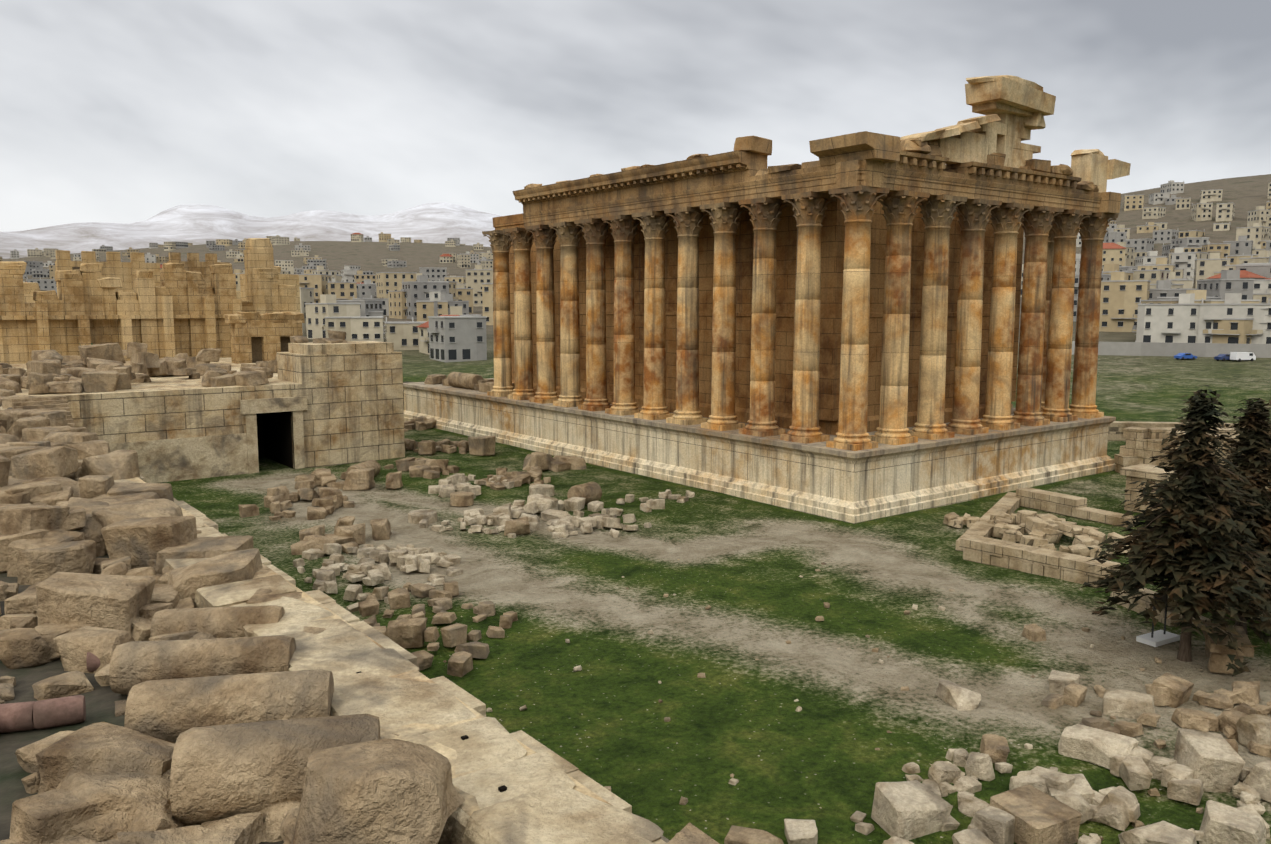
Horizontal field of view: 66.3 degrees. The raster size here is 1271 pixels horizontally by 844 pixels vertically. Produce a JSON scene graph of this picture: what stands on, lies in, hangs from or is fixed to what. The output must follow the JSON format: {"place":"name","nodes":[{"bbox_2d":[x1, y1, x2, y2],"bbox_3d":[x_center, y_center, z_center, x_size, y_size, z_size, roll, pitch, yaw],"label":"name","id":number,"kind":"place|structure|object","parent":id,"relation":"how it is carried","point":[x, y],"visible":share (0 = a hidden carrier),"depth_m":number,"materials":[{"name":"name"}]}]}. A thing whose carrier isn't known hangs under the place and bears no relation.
{"place":"outdoors","nodes":[
{"label":"outdoors","id":0,"kind":"place"},
{"bbox_2d":[0,202,500,258],"bbox_3d":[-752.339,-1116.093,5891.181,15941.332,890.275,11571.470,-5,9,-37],"label":"mountain range","id":1,"kind":"structure","parent":0,"point":[199,224],"depth_m":7439.29,"materials":[{"name":"white snow"}]},
{"bbox_2d":[0,0,1270,231],"label":"sky","id":2,"kind":"structure","parent":0,"point":[112,111],"materials":[{"name":"grey"}]},
{"bbox_2d":[3,174,1270,843],"bbox_3d":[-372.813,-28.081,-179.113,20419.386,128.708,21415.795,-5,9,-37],"label":"ground","id":3,"kind":"structure","parent":0,"point":[739,566],"depth_m":45.49,"materials":[{"name":"green plant"}]},
{"bbox_2d":[0,238,304,363],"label":"great court ruins","id":4,"kind":"object","parent":3,"relation":"on","point":[192,306],"visible":1,"depth_m":125.59,"materials":[{"name":"stone"}]},
{"bbox_2d":[0,341,669,843],"bbox_3d":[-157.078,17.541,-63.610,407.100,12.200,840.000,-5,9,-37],"label":"stone wall","id":5,"kind":"structure","parent":3,"relation":"on","point":[308,405],"depth_m":21.85,"materials":[{"name":"stone"}]},
{"bbox_2d":[0,330,718,843],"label":"stone blocks","id":6,"kind":"structure","parent":5,"relation":"on","point":[228,732],"depth_m":18.25,"materials":[{"name":"stone"}]},
{"bbox_2d":[0,180,1270,361],"bbox_3d":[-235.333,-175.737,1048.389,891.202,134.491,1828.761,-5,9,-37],"label":"town buildings","id":7,"kind":"structure","parent":3,"relation":"on","point":[1150,296],"depth_m":331.91,"materials":[{"name":"beige paint"}]},
{"bbox_2d":[238,372,1270,843],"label":"court rubble blocks","id":8,"kind":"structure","parent":3,"relation":"on","point":[1036,804],"depth_m":35.31,"materials":[{"name":"stone"}]},
{"bbox_2d":[403,378,1115,523],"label":"temple podium","id":9,"kind":"object","parent":3,"relation":"on","point":[849,486],"visible":0.6,"depth_m":78.67,"materials":[{"name":"beige stone"}]},
{"bbox_2d":[493,195,1023,434],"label":"temple inner wall","id":10,"kind":"structure","parent":9,"relation":"on","point":[832,243],"depth_m":82.72,"materials":[{"name":"brown stone"}]},
{"bbox_2d":[482,185,1118,450],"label":"columns","id":11,"kind":"structure","parent":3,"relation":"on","point":[1045,354],"depth_m":78.49,"materials":[{"name":"beige stone"}]},
{"bbox_2d":[513,131,1121,226],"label":"entablature","id":12,"kind":"structure","parent":11,"relation":"on","point":[741,171],"depth_m":75.38,"materials":[{"name":"beige stone"}]},
{"bbox_2d":[900,75,1130,192],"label":"pediment remains","id":13,"kind":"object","parent":12,"relation":"on","point":[1015,110],"depth_m":74.60,"materials":[{"name":"beige stone"}]},
{"bbox_2d":[403,341,1270,404],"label":"boundary wall","id":14,"kind":"structure","parent":3,"relation":"on","point":[1167,349],"depth_m":214.02,"materials":[{"name":"grey concrete"}]},
{"bbox_2d":[943,421,1270,628],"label":"ruined stone foundations","id":15,"kind":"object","parent":3,"relation":"on","point":[1034,551],"visible":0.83,"depth_m":62.18,"materials":[{"name":"stone"}]},
{"bbox_2d":[1136,593,1179,646],"bbox_3d":[23.265,8.619,43.206,1.800,2.250,0.900,-4,8,-29],"label":"sign stand","id":16,"kind":"object","parent":3,"relation":"on","point":[1153,638],"visible":0.69,"depth_m":43.12,"materials":[{"name":"grey concrete"}]},
{"bbox_2d":[1078,385,1270,675],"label":"conifer tree","id":17,"kind":"object","parent":3,"relation":"on","point":[1193,541],"visible":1,"depth_m":39.49,"materials":[{"name":"green plant"}]},
{"bbox_2d":[1174,353,1196,359],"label":"parked car","id":18,"kind":"object","parent":3,"relation":"on","point":[1181,356],"visible":0.92,"depth_m":207.91,"materials":[{"name":"blue paint"}]},
{"bbox_2d":[1156,398,1270,633],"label":"conifer tree","id":19,"kind":"object","parent":3,"relation":"on","point":[1252,458],"visible":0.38,"depth_m":42.72,"materials":[{"name":"green plant"}]},
{"bbox_2d":[1214,354,1229,360],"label":"parked car","id":20,"kind":"object","parent":3,"relation":"on","point":[1223,357],"visible":0.81,"depth_m":204.09,"materials":[{"name":"blue paint"}]},
{"bbox_2d":[1230,352,1255,361],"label":"van","id":21,"kind":"object","parent":3,"relation":"on","point":[1240,356],"visible":1,"depth_m":202.59,"materials":[{"name":"white paint"}]},
{"bbox_2d":[1201,622,1253,673],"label":"stone block","id":22,"kind":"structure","parent":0,"point":[1219,659],"depth_m":39.39,"materials":[{"name":"stone"}]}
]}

